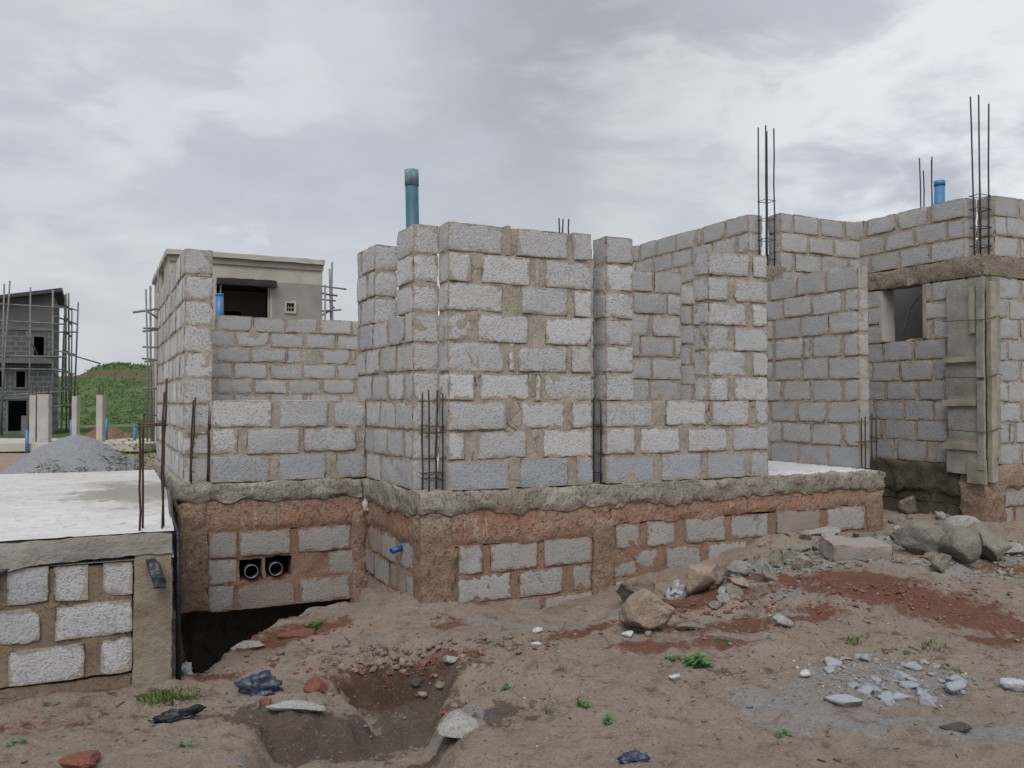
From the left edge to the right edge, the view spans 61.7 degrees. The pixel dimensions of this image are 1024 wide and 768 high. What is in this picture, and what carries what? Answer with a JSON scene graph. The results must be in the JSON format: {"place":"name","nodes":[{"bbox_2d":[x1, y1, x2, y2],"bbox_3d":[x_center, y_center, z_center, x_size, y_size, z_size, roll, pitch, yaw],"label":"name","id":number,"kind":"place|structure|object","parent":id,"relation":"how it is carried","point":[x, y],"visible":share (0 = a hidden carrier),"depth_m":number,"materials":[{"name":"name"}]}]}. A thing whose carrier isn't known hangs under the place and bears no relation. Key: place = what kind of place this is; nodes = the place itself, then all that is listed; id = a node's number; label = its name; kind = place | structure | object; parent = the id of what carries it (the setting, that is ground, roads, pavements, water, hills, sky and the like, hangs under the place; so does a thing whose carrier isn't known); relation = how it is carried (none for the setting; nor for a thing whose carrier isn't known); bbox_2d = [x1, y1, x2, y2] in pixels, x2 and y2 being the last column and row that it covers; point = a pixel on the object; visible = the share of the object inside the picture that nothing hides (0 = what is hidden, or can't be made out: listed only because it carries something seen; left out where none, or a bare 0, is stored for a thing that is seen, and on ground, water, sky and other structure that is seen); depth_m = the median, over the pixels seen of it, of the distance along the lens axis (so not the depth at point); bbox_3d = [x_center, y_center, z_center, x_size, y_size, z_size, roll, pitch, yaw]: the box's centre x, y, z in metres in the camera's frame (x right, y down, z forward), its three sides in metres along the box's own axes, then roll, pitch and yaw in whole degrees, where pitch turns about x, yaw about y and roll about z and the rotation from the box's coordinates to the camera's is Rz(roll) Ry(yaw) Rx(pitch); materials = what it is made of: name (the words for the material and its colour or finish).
{"place":"outdoors","nodes":[
{"label":"outdoors","id":0,"kind":"place"},
{"bbox_2d":[58,365,152,423],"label":"hill","id":1,"kind":"structure","parent":0,"point":[126,372],"depth_m":90.25,"materials":[{"name":"plant"}]},
{"bbox_2d":[58,361,152,424],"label":"hill shrubs","id":2,"kind":"object","parent":1,"relation":"on","point":[138,365],"visible":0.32,"depth_m":85.34,"materials":[{"name":"green plant"}]},
{"bbox_2d":[0,424,1023,767],"bbox_3d":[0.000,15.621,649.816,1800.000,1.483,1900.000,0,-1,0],"label":"ground","id":3,"kind":"structure","parent":0,"point":[210,640],"depth_m":4.94,"materials":[{"name":"soil"}]},
{"bbox_2d":[25,430,28,452],"bbox_3d":[-16.213,2.034,28.664,0.110,0.985,0.110,0,-1,0],"label":"blue pipe","id":4,"kind":"object","parent":3,"relation":"on","point":[26,441],"visible":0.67,"depth_m":28.62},
{"bbox_2d":[0,288,63,434],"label":"grey house","id":5,"kind":"structure","parent":3,"relation":"on","point":[15,415],"depth_m":44.60,"materials":[{"name":"concrete"}]},
{"bbox_2d":[0,370,6,388],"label":"window frame","id":6,"kind":"structure","parent":5,"relation":"in","point":[5,378],"depth_m":44.05,"materials":[{"name":"grey concrete"}]},
{"bbox_2d":[6,399,27,430],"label":"door frame","id":7,"kind":"structure","parent":5,"relation":"in","point":[18,408],"depth_m":45.24,"materials":[{"name":"grey concrete"}]},
{"bbox_2d":[14,370,26,388],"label":"window frame","id":8,"kind":"structure","parent":5,"relation":"in","point":[21,374],"depth_m":45.34,"materials":[{"name":"grey concrete"}]},
{"bbox_2d":[32,335,45,358],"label":"window frame","id":9,"kind":"structure","parent":5,"relation":"in","point":[39,341],"depth_m":45.73,"materials":[{"name":"grey concrete"}]},
{"bbox_2d":[0,281,100,435],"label":"scaffold","id":10,"kind":"object","parent":3,"relation":"on","point":[64,352],"visible":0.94,"depth_m":44.24,"materials":[{"name":"metal"}]},
{"bbox_2d":[33,459,73,472],"bbox_3d":[-7.105,1.554,13.155,0.796,0.804,0.799,1,-2,-40],"label":"weed","id":11,"kind":"object","parent":3,"relation":"on","point":[48,468],"visible":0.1,"depth_m":13.19,"materials":[{"name":"green plant"}]},
{"bbox_2d":[0,435,147,473],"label":"gravel heap","id":12,"kind":"object","parent":3,"relation":"on","point":[68,452],"visible":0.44,"depth_m":15.82,"materials":[{"name":"gravel"}]},
{"bbox_2d":[0,438,155,453],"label":"plinth","id":13,"kind":"structure","parent":3,"relation":"on","point":[12,445],"depth_m":28.91,"materials":[{"name":"concrete"}]},
{"bbox_2d":[29,384,36,441],"bbox_3d":[-16.537,1.015,29.686,0.228,2.017,0.248,0,-1,0],"label":"concrete post","id":14,"kind":"object","parent":13,"relation":"on","point":[32,418],"visible":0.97,"depth_m":29.57,"materials":[{"name":"concrete"}]},
{"bbox_2d":[37,384,51,441],"bbox_3d":[-16.181,1.004,29.686,0.408,2.039,0.250,0,-1,0],"label":"concrete post","id":15,"kind":"object","parent":13,"relation":"on","point":[44,417],"visible":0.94,"depth_m":29.57,"materials":[{"name":"concrete"}]},
{"bbox_2d":[72,385,79,434],"bbox_3d":[-15.095,1.037,29.685,0.184,1.972,0.247,0,-1,0],"label":"concrete post","id":16,"kind":"object","parent":13,"relation":"on","point":[75,415],"visible":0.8,"depth_m":29.58,"materials":[{"name":"concrete"}]},
{"bbox_2d":[96,384,105,441],"bbox_3d":[-14.231,1.015,29.686,0.228,2.017,0.248,0,-1,0],"label":"concrete post","id":17,"kind":"object","parent":13,"relation":"on","point":[100,415],"visible":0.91,"depth_m":29.57,"materials":[{"name":"concrete"}]},
{"bbox_2d":[57,750,100,767],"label":"stone","id":18,"kind":"object","parent":3,"relation":"on","point":[85,759],"visible":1,"depth_m":3.81,"materials":[{"name":"stone"}]},
{"bbox_2d":[0,470,173,705],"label":"slab base","id":19,"kind":"object","parent":3,"relation":"on","point":[85,606],"visible":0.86,"depth_m":4.97,"materials":[{"name":"concrete"}]},
{"bbox_2d":[137,378,167,532],"bbox_3d":[-2.180,0.432,5.191,0.166,0.930,0.152,1,-1,-26],"label":"rebar cage","id":20,"kind":"object","parent":19,"relation":"on","point":[163,424],"visible":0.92,"depth_m":5.16,"materials":[{"name":"metal"}]},
{"bbox_2d":[145,558,165,588],"bbox_3d":[-2.079,1.106,5.008,0.117,0.174,0.060,0,-1,17],"label":"plastic membrane","id":21,"kind":"object","parent":19,"relation":"hanging from","point":[156,573],"visible":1,"depth_m":5.00,"materials":[{"name":"plastic"}]},
{"bbox_2d":[167,489,180,679],"bbox_3d":[-2.482,1.377,6.236,0.060,1.008,2.368,1,-1,-23],"label":"black hose","id":22,"kind":"object","parent":19,"relation":"attached to","point":[178,589],"visible":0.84,"depth_m":5.16,"materials":[{"name":"plastic"}]},
{"bbox_2d":[82,427,136,438],"bbox_3d":[-15.638,2.070,32.964,3.200,0.860,3.000,0,-1,0],"label":"soil heap","id":23,"kind":"object","parent":3,"relation":"on","point":[113,432],"visible":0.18,"depth_m":32.59,"materials":[{"name":"soil"}]},
{"bbox_2d":[98,426,156,470],"bbox_3d":[-5.840,1.292,13.173,1.048,1.296,1.013,-1,-2,44],"label":"weed","id":24,"kind":"object","parent":3,"relation":"on","point":[125,459],"visible":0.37,"depth_m":13.10,"materials":[{"name":"green plant"}]},
{"bbox_2d":[133,272,158,441],"bbox_3d":[-9.847,-0.766,23.333,0.621,4.725,1.470,0,-1,0],"label":"scaffold","id":25,"kind":"object","parent":3,"relation":"on","point":[150,359],"visible":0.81,"depth_m":23.37,"materials":[{"name":"metal"}]},
{"bbox_2d":[136,685,201,706],"bbox_3d":[-1.922,1.746,4.839,0.338,0.061,0.324,0,-1,0],"label":"weed","id":26,"kind":"object","parent":3,"relation":"on","point":[161,694],"visible":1,"depth_m":4.82,"materials":[{"name":"green plant"}]},
{"bbox_2d":[150,704,206,722],"bbox_3d":[-1.750,1.728,4.501,0.291,0.060,0.071,1,-1,-29],"label":"plastic strip","id":27,"kind":"object","parent":3,"relation":"on","point":[171,714],"visible":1,"depth_m":4.49,"materials":[{"name":"plastic"}]},
{"bbox_2d":[181,661,192,675],"bbox_3d":[-2.047,1.802,5.392,0.104,0.130,0.086,0,-1,0],"label":"paper lump","id":28,"kind":"object","parent":3,"relation":"on","point":[186,667],"visible":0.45,"depth_m":5.37,"materials":[{"name":"white paper"}]},
{"bbox_2d":[152,249,324,450],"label":"cream house","id":29,"kind":"structure","parent":3,"relation":"on","point":[251,285],"depth_m":26.07,"materials":[{"name":"paint"}]},
{"bbox_2d":[284,301,295,313],"bbox_3d":[-6.844,-2.322,26.264,0.449,0.472,0.620,1,-1,-26],"label":"vent window","id":30,"kind":"structure","parent":29,"relation":"in","point":[288,308],"depth_m":26.04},
{"bbox_2d":[229,640,265,651],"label":"stone","id":31,"kind":"object","parent":3,"relation":"on","point":[251,644],"visible":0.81,"depth_m":6.11,"materials":[{"name":"stone"}]},
{"bbox_2d":[243,699,259,709],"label":"earth clod","id":32,"kind":"object","parent":3,"relation":"on","point":[252,704],"visible":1,"depth_m":4.77,"materials":[{"name":"soil"}]},
{"bbox_2d":[234,670,284,696],"bbox_3d":[-1.471,1.739,4.990,0.288,0.131,0.136,0,-1,-6],"label":"plastic bag","id":33,"kind":"object","parent":3,"relation":"on","point":[264,683],"visible":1,"depth_m":4.96,"materials":[{"name":"plastic"}]},
{"bbox_2d":[265,700,325,711],"bbox_3d":[-1.200,1.794,4.777,0.340,0.054,0.130,0,-1,-3],"label":"concrete crust","id":34,"kind":"object","parent":3,"relation":"on","point":[302,706],"visible":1,"depth_m":4.74},
{"bbox_2d":[276,628,314,639],"bbox_3d":[-1.615,1.885,6.413,0.285,0.086,0.192,0,-1,-17],"label":"stone","id":35,"kind":"object","parent":3,"relation":"on","point":[302,632],"visible":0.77,"depth_m":6.36,"materials":[{"name":"stone"}]},
{"bbox_2d":[303,619,324,628],"bbox_3d":[-1.539,1.874,6.668,0.161,0.078,0.151,-1,-1,36],"label":"weed","id":36,"kind":"object","parent":3,"relation":"on","point":[313,624],"visible":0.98,"depth_m":6.66,"materials":[{"name":"green plant"}]},
{"bbox_2d":[303,676,327,692],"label":"stone","id":37,"kind":"object","parent":3,"relation":"on","point":[315,684],"visible":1,"depth_m":4.98,"materials":[{"name":"stone"}]},
{"bbox_2d":[321,262,346,319],"bbox_3d":[-5.444,-0.971,25.537,0.708,5.412,0.898,-1,-2,37],"label":"scaffold","id":38,"kind":"object","parent":3,"relation":"on","point":[330,300],"visible":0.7,"depth_m":25.47,"materials":[{"name":"metal"}]},
{"bbox_2d":[410,677,421,686],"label":"earth clod","id":39,"kind":"object","parent":3,"relation":"on","point":[415,681],"visible":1,"depth_m":5.40,"materials":[{"name":"soil"}]},
{"bbox_2d":[418,658,430,667],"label":"earth clod","id":40,"kind":"object","parent":3,"relation":"on","point":[424,662],"visible":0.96,"depth_m":5.57,"materials":[{"name":"soil"}]},
{"bbox_2d":[437,709,480,738],"bbox_3d":[-0.275,1.726,4.319,0.198,0.140,0.213,1,-2,-41],"label":"concrete lump","id":41,"kind":"object","parent":3,"relation":"on","point":[458,724],"visible":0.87,"depth_m":4.29,"materials":[{"name":"concrete"}]},
{"bbox_2d":[21,615,965,765],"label":"twig litter","id":42,"kind":"object","parent":3,"relation":"on","point":[543,698],"visible":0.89,"depth_m":4.53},
{"bbox_2d":[0,573,1023,767],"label":"pebbles","id":43,"kind":"object","parent":3,"relation":"on","point":[516,641],"visible":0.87,"depth_m":5.52,"materials":[{"name":"stone"}]},
{"bbox_2d":[151,221,885,612],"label":"unfinished house","id":44,"kind":"structure","parent":3,"relation":"on","point":[729,393],"depth_m":8.01,"materials":[{"name":"concrete"}]},
{"bbox_2d":[188,398,210,483],"bbox_3d":[-2.876,0.525,7.915,0.198,0.801,0.152,1,-1,-26],"label":"rebar cage","id":45,"kind":"object","parent":44,"relation":"on","point":[192,442],"visible":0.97,"depth_m":7.89,"materials":[{"name":"metal"}]},
{"bbox_2d":[215,293,223,315],"bbox_3d":[-4.615,-1.116,13.526,0.129,0.618,0.128,0,-1,0],"label":"vent pipe","id":46,"kind":"object","parent":44,"relation":"attached to","point":[219,303],"visible":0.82,"depth_m":13.48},
{"bbox_2d":[241,560,258,577],"bbox_3d":[-2.465,1.739,8.052,0.126,0.126,0.252,1,-1,-26],"label":"sewer pipe","id":47,"kind":"object","parent":44,"relation":"in","point":[253,572],"visible":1,"depth_m":8.02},
{"bbox_2d":[265,558,282,575],"bbox_3d":[-2.265,1.736,8.149,0.126,0.126,0.252,1,-1,-26],"label":"sewer pipe","id":48,"kind":"object","parent":44,"relation":"in","point":[277,570],"visible":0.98,"depth_m":8.12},
{"bbox_2d":[404,168,418,227],"bbox_3d":[-0.889,-0.910,7.741,0.170,2.053,0.128,0,-1,0],"label":"vent pipe","id":49,"kind":"object","parent":44,"relation":"attached to","point":[412,193],"visible":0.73,"depth_m":7.70,"materials":[{"name":"blue plastic"}]},
{"bbox_2d":[420,390,444,491],"bbox_3d":[-0.664,0.480,7.161,0.162,0.860,0.162,1,-1,-26],"label":"rebar cage","id":50,"kind":"object","parent":44,"relation":"on","point":[436,472],"visible":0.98,"depth_m":7.13,"materials":[{"name":"metal"}]},
{"bbox_2d":[591,398,602,483],"bbox_3d":[0.735,0.524,7.839,0.132,0.800,0.152,1,-1,-26],"label":"rebar cage","id":51,"kind":"object","parent":44,"relation":"on","point":[600,429],"visible":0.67,"depth_m":7.80,"materials":[{"name":"metal"}]},
{"bbox_2d":[856,413,877,470],"bbox_3d":[3.877,0.636,9.383,0.201,0.640,0.152,1,-1,-26],"label":"rebar cage","id":52,"kind":"object","parent":44,"relation":"on","point":[861,441],"visible":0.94,"depth_m":9.34,"materials":[{"name":"metal"}]},
{"bbox_2d":[617,750,650,763],"bbox_3d":[0.545,1.680,3.853,0.153,0.056,0.072,0,-1,-9],"label":"plastic bag","id":53,"kind":"object","parent":3,"relation":"on","point":[633,756],"visible":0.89,"depth_m":3.83,"materials":[{"name":"plastic"}]},
{"bbox_2d":[616,576,654,601],"bbox_3d":[0.989,1.648,6.841,0.309,0.243,0.236,0,-1,-11],"label":"boulder","id":54,"kind":"object","parent":3,"relation":"on","point":[626,589],"visible":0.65,"depth_m":6.78,"materials":[{"name":"stone"}]},
{"bbox_2d":[258,570,1020,704],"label":"red clods","id":55,"kind":"object","parent":3,"relation":"on","point":[901,591],"visible":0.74,"depth_m":6.28,"materials":[{"name":"soil"}]},
{"bbox_2d":[619,588,674,629],"bbox_3d":[0.894,1.536,5.783,0.314,0.288,0.281,22,-4,-21],"label":"boulder","id":56,"kind":"object","parent":3,"relation":"on","point":[644,609],"visible":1,"depth_m":5.68,"materials":[{"name":"beige stone"}]},
{"bbox_2d":[664,579,687,598],"bbox_3d":[1.349,1.681,7.017,0.208,0.168,0.111,0,-1,12],"label":"plastic bag","id":57,"kind":"object","parent":3,"relation":"on","point":[677,588],"visible":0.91,"depth_m":7.00,"materials":[{"name":"plastic"}]},
{"bbox_2d":[355,528,1023,720],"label":"rubble","id":58,"kind":"object","parent":3,"relation":"on","point":[886,539],"visible":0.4,"depth_m":7.16,"materials":[{"name":"stone"}]},
{"bbox_2d":[675,621,706,629],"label":"stone","id":59,"kind":"object","parent":3,"relation":"on","point":[687,625],"visible":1,"depth_m":5.76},
{"bbox_2d":[681,650,713,667],"bbox_3d":[1.073,1.627,5.045,0.202,0.095,0.181,-1,-2,43],"label":"weed","id":60,"kind":"object","parent":3,"relation":"on","point":[693,658],"visible":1,"depth_m":5.03,"materials":[{"name":"green plant"}]},
{"bbox_2d":[685,563,720,595],"bbox_3d":[1.555,1.597,6.973,0.251,0.264,0.290,0,-1,22],"label":"boulder","id":61,"kind":"object","parent":3,"relation":"on","point":[701,578],"visible":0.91,"depth_m":6.88,"materials":[{"name":"beige stone"}]},
{"bbox_2d":[708,601,721,609],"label":"broken concrete","id":62,"kind":"object","parent":3,"relation":"on","point":[712,605],"visible":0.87,"depth_m":6.34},
{"bbox_2d":[709,570,724,589],"bbox_3d":[1.662,1.595,6.999,0.154,0.160,0.261,0,-1,-4],"label":"broken concrete","id":63,"kind":"object","parent":3,"relation":"on","point":[720,574],"visible":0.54,"depth_m":6.90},
{"bbox_2d":[716,593,729,604],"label":"broken concrete","id":64,"kind":"object","parent":3,"relation":"on","point":[723,597],"visible":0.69,"depth_m":6.49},
{"bbox_2d":[724,582,743,596],"bbox_3d":[1.714,1.638,6.663,0.156,0.119,0.218,-2,24,-16],"label":"broken concrete","id":65,"kind":"object","parent":3,"relation":"on","point":[730,588],"visible":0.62,"depth_m":6.64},
{"bbox_2d":[726,577,748,587],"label":"stone","id":66,"kind":"object","parent":3,"relation":"on","point":[741,582],"visible":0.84,"depth_m":6.82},
{"bbox_2d":[725,563,750,576],"bbox_3d":[1.882,1.546,7.089,0.145,0.129,0.184,17,-29,-40],"label":"broken concrete","id":67,"kind":"object","parent":3,"relation":"on","point":[741,569],"visible":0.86,"depth_m":7.05,"materials":[{"name":"concrete"}]},
{"bbox_2d":[753,558,774,573],"bbox_3d":[2.118,1.558,7.207,0.156,0.136,0.224,-23,19,-5],"label":"broken concrete","id":68,"kind":"object","parent":3,"relation":"on","point":[760,564],"visible":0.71,"depth_m":7.19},
{"bbox_2d":[762,571,779,581],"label":"broken concrete","id":69,"kind":"object","parent":3,"relation":"on","point":[767,576],"visible":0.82,"depth_m":6.91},
{"bbox_2d":[768,549,784,565],"bbox_3d":[2.316,1.565,7.533,0.225,0.137,0.178,-49,25,-22],"label":"broken concrete","id":70,"kind":"object","parent":3,"relation":"on","point":[774,556],"visible":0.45,"depth_m":7.50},
{"bbox_2d":[772,614,793,627],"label":"stone","id":71,"kind":"object","parent":3,"relation":"on","point":[781,620],"visible":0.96,"depth_m":5.75,"materials":[{"name":"stone"}]},
{"bbox_2d":[782,550,798,564],"bbox_3d":[2.461,1.544,7.520,0.197,0.124,0.131,34,-29,0],"label":"broken concrete","id":72,"kind":"object","parent":3,"relation":"on","point":[791,554],"visible":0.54,"depth_m":7.50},
{"bbox_2d":[792,557,810,570],"bbox_3d":[2.488,1.545,7.342,0.170,0.115,0.140,0,36,-37],"label":"broken concrete","id":73,"kind":"object","parent":3,"relation":"on","point":[798,564],"visible":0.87,"depth_m":7.31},
{"bbox_2d":[591,196,1023,522],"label":"taller house","id":74,"kind":"structure","parent":3,"relation":"on","point":[915,260],"depth_m":10.83,"materials":[{"name":"concrete"}]},
{"bbox_2d":[757,125,775,265],"bbox_3d":[3.288,-2.414,11.077,0.172,1.830,0.162,1,-1,-26],"label":"rebar cage","id":75,"kind":"object","parent":74,"relation":"on","point":[766,218],"visible":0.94,"depth_m":11.05,"materials":[{"name":"metal"}]},
{"bbox_2d":[919,157,932,207],"bbox_3d":[5.799,-2.387,12.002,0.246,1.570,0.133,0,-1,0],"label":"rebar cage","id":76,"kind":"object","parent":74,"relation":"on","point":[924,184],"visible":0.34,"depth_m":11.96,"materials":[{"name":"metal"}]},
{"bbox_2d":[934,180,944,203],"bbox_3d":[5.656,-1.851,11.341,0.154,1.675,0.141,0,-1,0],"label":"vent pipe","id":77,"kind":"object","parent":74,"relation":"attached to","point":[939,191],"visible":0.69,"depth_m":11.30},
{"bbox_2d":[942,276,1002,484],"bbox_3d":[5.480,-0.048,10.184,0.396,2.422,0.607,1,-1,-26],"label":"column formwork","id":78,"kind":"object","parent":74,"relation":"attached to","point":[964,445],"depth_m":10.05,"materials":[{"name":"wood"}]},
{"bbox_2d":[969,95,991,254],"bbox_3d":[5.571,-2.477,10.213,0.205,1.920,0.152,1,-1,-26],"label":"rebar cage","id":79,"kind":"object","parent":74,"relation":"on","point":[980,226],"visible":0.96,"depth_m":10.18,"materials":[{"name":"metal"}]},
{"bbox_2d":[801,526,840,535],"bbox_3d":[3.077,1.475,8.530,0.414,0.114,0.260,0,-1,-6],"label":"slab piece","id":80,"kind":"object","parent":3,"relation":"on","point":[819,531],"visible":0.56,"depth_m":8.46,"materials":[{"name":"concrete"}]},
{"bbox_2d":[824,657,841,667],"bbox_3d":[1.892,1.640,5.053,0.100,0.064,0.088,-21,2,13],"label":"granite chip","id":81,"kind":"object","parent":3,"relation":"on","point":[830,661],"visible":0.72,"depth_m":5.03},
{"bbox_2d":[825,694,862,706],"bbox_3d":[1.735,1.663,4.475,0.192,0.079,0.106,2,13,36],"label":"granite chip","id":82,"kind":"object","parent":3,"relation":"on","point":[844,700],"visible":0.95,"depth_m":4.45,"materials":[{"name":"stone"}]},
{"bbox_2d":[819,535,892,561],"bbox_3d":[2.988,1.449,7.461,0.537,0.192,0.332,3,6,-2],"label":"loose block","id":83,"kind":"object","parent":3,"relation":"on","point":[835,548],"depth_m":7.31,"materials":[{"name":"concrete"}]},
{"bbox_2d":[857,685,873,694],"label":"granite chip","id":84,"kind":"object","parent":3,"relation":"on","point":[866,689],"visible":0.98,"depth_m":4.62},
{"bbox_2d":[877,691,893,702],"bbox_3d":[2.001,1.676,4.579,0.098,0.064,0.078,-4,-1,-15],"label":"granite chip","id":85,"kind":"object","parent":3,"relation":"on","point":[884,696],"visible":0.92,"depth_m":4.57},
{"bbox_2d":[892,692,908,700],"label":"granite chip","id":86,"kind":"object","parent":3,"relation":"on","point":[898,696],"visible":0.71,"depth_m":4.58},
{"bbox_2d":[892,669,910,679],"bbox_3d":[2.229,1.663,4.887,0.081,0.061,0.093,0,-1,-21],"label":"granite chip","id":87,"kind":"object","parent":3,"relation":"on","point":[900,675],"visible":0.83,"depth_m":4.87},
{"bbox_2d":[898,495,917,513],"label":"boulder","id":88,"kind":"object","parent":3,"relation":"on","point":[907,505],"visible":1,"depth_m":10.67,"materials":[{"name":"stone"}]},
{"bbox_2d":[898,681,919,688],"bbox_3d":[2.205,1.675,4.763,0.115,0.036,0.083,-6,-5,43],"label":"granite chip","id":89,"kind":"object","parent":3,"relation":"on","point":[908,684],"visible":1,"depth_m":4.75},
{"bbox_2d":[903,661,922,670],"bbox_3d":[2.338,1.649,5.016,0.113,0.053,0.065,4,-15,-2],"label":"granite chip","id":90,"kind":"object","parent":3,"relation":"on","point":[911,665],"visible":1,"depth_m":5.00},
{"bbox_2d":[889,520,944,555],"bbox_3d":[3.693,1.384,7.696,0.541,0.314,0.336,19,14,28],"label":"boulder","id":91,"kind":"object","parent":3,"relation":"on","point":[921,537],"visible":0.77,"depth_m":7.60,"materials":[{"name":"stone"}]},
{"bbox_2d":[918,695,935,705],"bbox_3d":[2.172,1.672,4.515,0.085,0.068,0.106,1,-8,2],"label":"granite chip","id":92,"kind":"object","parent":3,"relation":"on","point":[924,700],"visible":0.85,"depth_m":4.48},
{"bbox_2d":[919,551,938,561],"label":"broken concrete","id":93,"kind":"object","parent":3,"relation":"on","point":[928,555],"visible":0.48,"depth_m":7.40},
{"bbox_2d":[920,639,947,651],"bbox_3d":[2.645,1.632,5.377,0.149,0.046,0.179,-1,-2,42],"label":"weed","id":94,"kind":"object","parent":3,"relation":"on","point":[929,644],"visible":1,"depth_m":5.38,"materials":[{"name":"green plant"}]},
{"bbox_2d":[931,553,951,572],"bbox_3d":[3.533,1.478,7.093,0.211,0.151,0.138,1,-2,-43],"label":"broken concrete","id":95,"kind":"object","parent":3,"relation":"on","point":[940,562],"visible":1,"depth_m":7.05,"materials":[{"name":"concrete"}]},
{"bbox_2d":[935,511,947,519],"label":"broken concrete","id":96,"kind":"object","parent":3,"relation":"on","point":[940,515],"visible":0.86,"depth_m":10.21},
{"bbox_2d":[938,722,971,731],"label":"stone","id":97,"kind":"object","parent":3,"relation":"on","point":[959,727],"visible":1,"depth_m":4.11,"materials":[{"name":"stone"}]},
{"bbox_2d":[944,680,966,693],"bbox_3d":[2.380,1.635,4.623,0.114,0.067,0.158,-7,-10,39],"label":"granite chip","id":98,"kind":"object","parent":3,"relation":"on","point":[952,687],"visible":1,"depth_m":4.60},
{"bbox_2d":[939,515,980,532],"bbox_3d":[4.604,1.505,8.746,0.514,0.337,0.286,1,-1,-25],"label":"boulder","id":99,"kind":"object","parent":3,"relation":"on","point":[961,520],"visible":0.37,"depth_m":8.66,"materials":[{"name":"stone"}]},
{"bbox_2d":[939,525,981,563],"bbox_3d":[3.861,1.379,7.379,0.335,0.317,0.299,0,-1,-11],"label":"boulder","id":100,"kind":"object","parent":3,"relation":"on","point":[960,544],"visible":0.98,"depth_m":7.28,"materials":[{"name":"stone"}]},
{"bbox_2d":[967,522,992,535],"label":"boulder","id":101,"kind":"object","parent":3,"relation":"on","point":[977,527],"visible":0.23,"depth_m":7.81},
{"bbox_2d":[979,531,1011,561],"bbox_3d":[4.306,1.481,7.709,0.320,0.306,0.261,1,-1,-29],"label":"boulder","id":102,"kind":"object","parent":3,"relation":"on","point":[996,547],"visible":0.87,"depth_m":7.64,"materials":[{"name":"stone"}]},
{"bbox_2d":[999,678,1023,691],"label":"stone","id":103,"kind":"object","parent":3,"relation":"on","point":[1013,684],"visible":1,"depth_m":4.60,"materials":[{"name":"stone"}]},
{"bbox_2d":[1005,542,1023,555],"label":"boulder","id":104,"kind":"object","parent":3,"relation":"on","point":[1016,548],"visible":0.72,"depth_m":8.01,"materials":[{"name":"stone"}]},
{"bbox_2d":[0,0,1023,376],"label":"sky","id":105,"kind":"structure","parent":0,"point":[132,131],"materials":[{"name":"grey"}]},
{"bbox_2d":[203,536,1012,754],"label":"white chips","id":106,"kind":"object","parent":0,"point":[965,673],"visible":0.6,"depth_m":5.00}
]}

